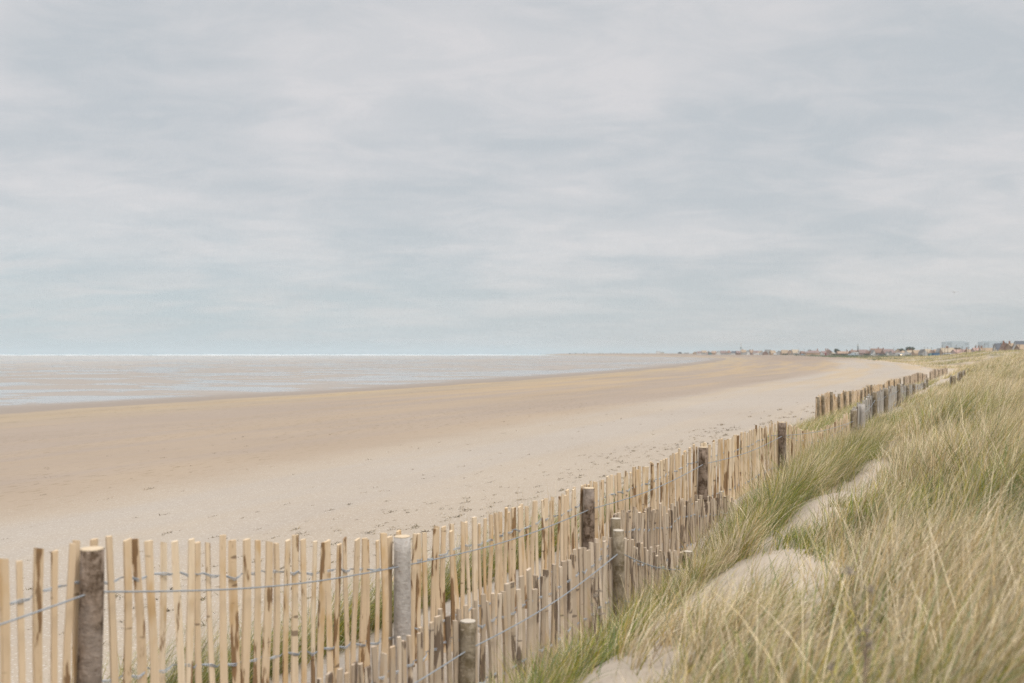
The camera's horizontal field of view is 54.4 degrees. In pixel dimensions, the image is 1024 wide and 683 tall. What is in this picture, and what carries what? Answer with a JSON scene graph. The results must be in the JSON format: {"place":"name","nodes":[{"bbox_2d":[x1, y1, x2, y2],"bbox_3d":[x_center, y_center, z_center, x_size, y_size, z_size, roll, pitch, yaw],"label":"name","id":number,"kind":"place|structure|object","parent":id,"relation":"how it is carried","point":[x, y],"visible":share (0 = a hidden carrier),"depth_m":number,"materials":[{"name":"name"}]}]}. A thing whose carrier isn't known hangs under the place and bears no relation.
{"place":"outdoors","nodes":[
{"label":"outdoors","id":0,"kind":"place"},
{"bbox_2d":[0,353,577,354],"bbox_3d":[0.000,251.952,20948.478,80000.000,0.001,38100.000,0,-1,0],"label":"sea","id":1,"kind":"structure","parent":0,"point":[280,353],"depth_m":18804.69,"materials":[{"name":"liquid"}]},
{"bbox_2d":[0,355,725,413],"bbox_3d":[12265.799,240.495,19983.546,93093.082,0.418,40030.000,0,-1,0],"label":"tidal flats","id":2,"kind":"structure","parent":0,"point":[35,383],"depth_m":220.54,"materials":[{"name":"grey sand"}]},
{"bbox_2d":[0,354,973,643],"bbox_3d":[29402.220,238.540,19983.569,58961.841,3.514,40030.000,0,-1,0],"label":"beach","id":3,"kind":"structure","parent":0,"point":[64,474],"depth_m":28.72,"materials":[{"name":"beige sand"}]},
{"bbox_2d":[796,355,943,359],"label":"shingle plants","id":4,"kind":"object","parent":3,"relation":"on","point":[859,356],"visible":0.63,"depth_m":657.81,"materials":[{"name":"green plant"}]},
{"bbox_2d":[0,0,1023,352],"label":"sky","id":5,"kind":"structure","parent":0,"point":[177,176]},
{"bbox_2d":[10,351,1023,682],"bbox_3d":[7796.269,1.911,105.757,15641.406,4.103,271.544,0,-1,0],"label":"dune","id":6,"kind":"structure","parent":0,"point":[610,669],"depth_m":8.93,"materials":[{"name":"beige sand"}]},
{"bbox_2d":[45,583,310,682],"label":"grass tussock","id":7,"kind":"object","parent":6,"relation":"on","point":[173,679],"depth_m":6.27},
{"bbox_2d":[122,595,316,682],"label":"grass tussock","id":8,"kind":"object","parent":6,"relation":"on","point":[230,669],"depth_m":6.75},
{"bbox_2d":[202,595,379,682],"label":"grass tussock","id":9,"kind":"object","parent":6,"relation":"on","point":[289,650],"depth_m":7.23,"materials":[{"name":"green plant"}]},
{"bbox_2d":[280,554,393,662],"bbox_3d":[-1.278,2.033,7.846,1.336,0.873,1.838,0,-1,27],"label":"grass tussock","id":10,"kind":"object","parent":6,"relation":"on","point":[341,633],"depth_m":7.66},
{"bbox_2d":[325,548,459,638],"bbox_3d":[-0.948,2.013,8.354,1.658,0.868,1.692,0,-1,0],"label":"grass tussock","id":11,"kind":"object","parent":6,"relation":"on","point":[372,626],"depth_m":8.21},
{"bbox_2d":[0,410,856,682],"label":"paling fence","id":12,"kind":"object","parent":6,"relation":"on","point":[84,613],"visible":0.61,"depth_m":5.70,"materials":[{"name":"brown wood"}]},
{"bbox_2d":[409,514,517,606],"bbox_3d":[-0.417,1.901,8.977,1.340,0.996,1.942,0,-1,33],"label":"grass tussock","id":13,"kind":"object","parent":6,"relation":"on","point":[447,593],"depth_m":8.87,"materials":[{"name":"green plant"}]},
{"bbox_2d":[317,529,691,682],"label":"paling fence","id":14,"kind":"object","parent":6,"relation":"on","point":[625,558],"visible":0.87,"depth_m":6.51,"materials":[{"name":"brown wood"}]},
{"bbox_2d":[455,488,578,590],"bbox_3d":[0.067,1.867,9.657,1.321,0.943,1.785,-1,-1,45],"label":"grass tussock","id":15,"kind":"object","parent":6,"relation":"on","point":[517,565],"depth_m":9.63,"materials":[{"name":"green plant"}]},
{"bbox_2d":[483,484,604,557],"bbox_3d":[0.474,1.868,10.474,1.365,0.931,1.890,0,-1,17],"label":"grass tussock","id":16,"kind":"object","parent":6,"relation":"on","point":[555,538],"depth_m":10.31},
{"bbox_2d":[590,575,604,649],"bbox_3d":[0.469,1.572,5.580,0.079,0.524,0.088,-1,-1,38],"label":"dead weed","id":17,"kind":"object","parent":6,"relation":"on","point":[596,601],"visible":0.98,"depth_m":5.58,"materials":[{"name":"brown plant"}]},
{"bbox_2d":[607,491,733,596],"bbox_3d":[1.689,1.920,9.905,0.135,0.928,3.843,0,-1,27],"label":"paling fence","id":18,"kind":"object","parent":6,"relation":"on","point":[647,522],"visible":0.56,"depth_m":9.60,"materials":[{"name":"brown wood"}]},
{"bbox_2d":[445,404,929,682],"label":"dune grass","id":19,"kind":"structure","parent":6,"relation":"on","point":[733,540],"depth_m":8.29,"materials":[{"name":"plant"}]},
{"bbox_2d":[580,350,1023,682],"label":"dune grass","id":20,"kind":"structure","parent":6,"relation":"on","point":[950,586],"depth_m":4.76,"materials":[{"name":"plant"}]},
{"bbox_2d":[716,375,938,466],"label":"slope grass","id":21,"kind":"structure","parent":6,"relation":"on","point":[828,419],"depth_m":26.06,"materials":[{"name":"plant"}]},
{"bbox_2d":[815,387,869,418],"bbox_3d":[13.674,2.481,40.495,0.322,1.381,20.871,0,-1,24],"label":"paling fence","id":22,"kind":"object","parent":6,"relation":"on","point":[828,400],"visible":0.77,"depth_m":36.51,"materials":[{"name":"brown wood"}]},
{"bbox_2d":[826,566,895,682],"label":"dead weed","id":23,"kind":"object","parent":6,"relation":"on","point":[867,642],"visible":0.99,"depth_m":2.90,"materials":[{"name":"brown plant"}]},
{"bbox_2d":[866,378,900,395],"bbox_3d":[21.784,2.840,57.963,0.345,1.127,17.958,0,-1,26],"label":"paling fence","id":24,"kind":"object","parent":6,"relation":"on","point":[876,388],"visible":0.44,"depth_m":55.97,"materials":[{"name":"brown wood"}]},
{"bbox_2d":[852,378,928,428],"bbox_3d":[12.681,1.739,32.146,0.326,0.994,32.876,0,-1,25],"label":"paling fence","id":25,"kind":"object","parent":6,"relation":"on","point":[878,401],"visible":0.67,"depth_m":25.89,"materials":[{"name":"grey wood"}]},
{"bbox_2d":[903,373,926,384],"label":"paling fence","id":26,"kind":"object","parent":6,"relation":"on","point":[915,378],"visible":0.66,"depth_m":77.69,"materials":[{"name":"brown wood"}]},
{"bbox_2d":[929,368,947,379],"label":"paling fence","id":27,"kind":"object","parent":6,"relation":"on","point":[934,373],"visible":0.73,"depth_m":100.58,"materials":[{"name":"brown wood"}]},
{"bbox_2d":[950,368,969,384],"bbox_3d":[23.953,1.920,52.978,0.258,0.812,24.620,0,-1,26],"label":"paling fence","id":28,"kind":"object","parent":6,"relation":"on","point":[961,374],"visible":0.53,"depth_m":47.92,"materials":[{"name":"brown wood"}]},
{"bbox_2d":[590,463,659,523],"bbox_3d":[1.389,1.764,11.900,1.244,0.885,1.596,0,-1,0],"label":"grass tussock","id":29,"kind":"object","parent":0,"point":[617,496],"depth_m":11.71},
{"bbox_2d":[578,351,1004,359],"bbox_3d":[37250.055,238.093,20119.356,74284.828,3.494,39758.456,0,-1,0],"label":"shingle bank","id":30,"kind":"structure","parent":0,"point":[957,355],"depth_m":1492.95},
{"bbox_2d":[780,350,787,354],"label":"house","id":31,"kind":"structure","parent":30,"relation":"on","point":[782,352],"depth_m":1168.23,"materials":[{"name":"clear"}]},
{"bbox_2d":[803,350,819,354],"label":"village hall","id":32,"kind":"structure","parent":30,"relation":"on","point":[809,352],"depth_m":1094.81,"materials":[{"name":"beige"}]},
{"bbox_2d":[857,350,866,354],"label":"house","id":33,"kind":"structure","parent":30,"relation":"on","point":[861,352],"depth_m":977.39,"materials":[{"name":"brick"}]},
{"bbox_2d":[870,347,882,353],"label":"house","id":34,"kind":"structure","parent":30,"relation":"on","point":[878,350],"depth_m":958.61,"materials":[{"name":"brick"}]},
{"bbox_2d":[881,348,893,353],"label":"house","id":35,"kind":"structure","parent":30,"relation":"on","point":[883,351],"depth_m":938.90,"materials":[{"name":"brick"}]},
{"bbox_2d":[904,349,911,355],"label":"house","id":36,"kind":"structure","parent":30,"relation":"on","point":[907,351],"depth_m":879.48,"materials":[{"name":"brick"}]},
{"bbox_2d":[911,350,919,354],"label":"house","id":37,"kind":"structure","parent":30,"relation":"on","point":[914,352],"depth_m":868.67,"materials":[{"name":"paint"}]},
{"bbox_2d":[923,349,930,355],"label":"shed","id":38,"kind":"structure","parent":30,"relation":"on","point":[925,351],"depth_m":839.20,"materials":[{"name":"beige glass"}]},
{"bbox_2d":[843,349,1022,368],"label":"hummock grass","id":39,"kind":"structure","parent":30,"relation":"on","point":[928,364],"depth_m":242.42,"materials":[{"name":"plant"}]},
{"bbox_2d":[939,346,953,354],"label":"house","id":40,"kind":"structure","parent":30,"relation":"on","point":[945,350],"depth_m":778.64,"materials":[{"name":"brick"}]},
{"bbox_2d":[941,341,968,348],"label":"power station","id":41,"kind":"object","parent":30,"relation":"on","point":[959,344],"visible":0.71,"depth_m":3476.24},
{"bbox_2d":[950,349,960,353],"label":"house","id":42,"kind":"structure","parent":30,"relation":"on","point":[953,351],"depth_m":759.29,"materials":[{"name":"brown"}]},
{"bbox_2d":[971,346,978,351],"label":"house","id":43,"kind":"structure","parent":30,"relation":"on","point":[974,349],"depth_m":719.02,"materials":[{"name":"brick"}]},
{"bbox_2d":[978,346,992,350],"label":"house","id":44,"kind":"structure","parent":30,"relation":"on","point":[985,349],"depth_m":688.83,"materials":[{"name":"brick"}]},
{"bbox_2d":[978,341,1006,347],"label":"power station","id":45,"kind":"object","parent":30,"relation":"on","point":[986,344],"visible":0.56,"depth_m":3480.92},
{"bbox_2d":[992,343,1000,350],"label":"house","id":46,"kind":"structure","parent":30,"relation":"on","point":[997,347],"depth_m":599.37,"materials":[{"name":"stone"}]},
{"bbox_2d":[998,341,1006,350],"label":"house","id":47,"kind":"structure","parent":30,"relation":"on","point":[1002,347],"depth_m":589.22,"materials":[{"name":"brick"}]},
{"bbox_2d":[1005,341,1013,350],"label":"house","id":48,"kind":"structure","parent":30,"relation":"on","point":[1007,346],"depth_m":579.91,"materials":[{"name":"brick"}]},
{"bbox_2d":[1011,341,1023,349],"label":"house","id":49,"kind":"structure","parent":30,"relation":"on","point":[1016,343],"depth_m":559.42,"materials":[{"name":"stone"}]},
{"bbox_2d":[1014,344,1023,349],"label":"house","id":50,"kind":"structure","parent":30,"relation":"on","point":[1021,346],"depth_m":519.40,"materials":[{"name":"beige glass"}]}
]}

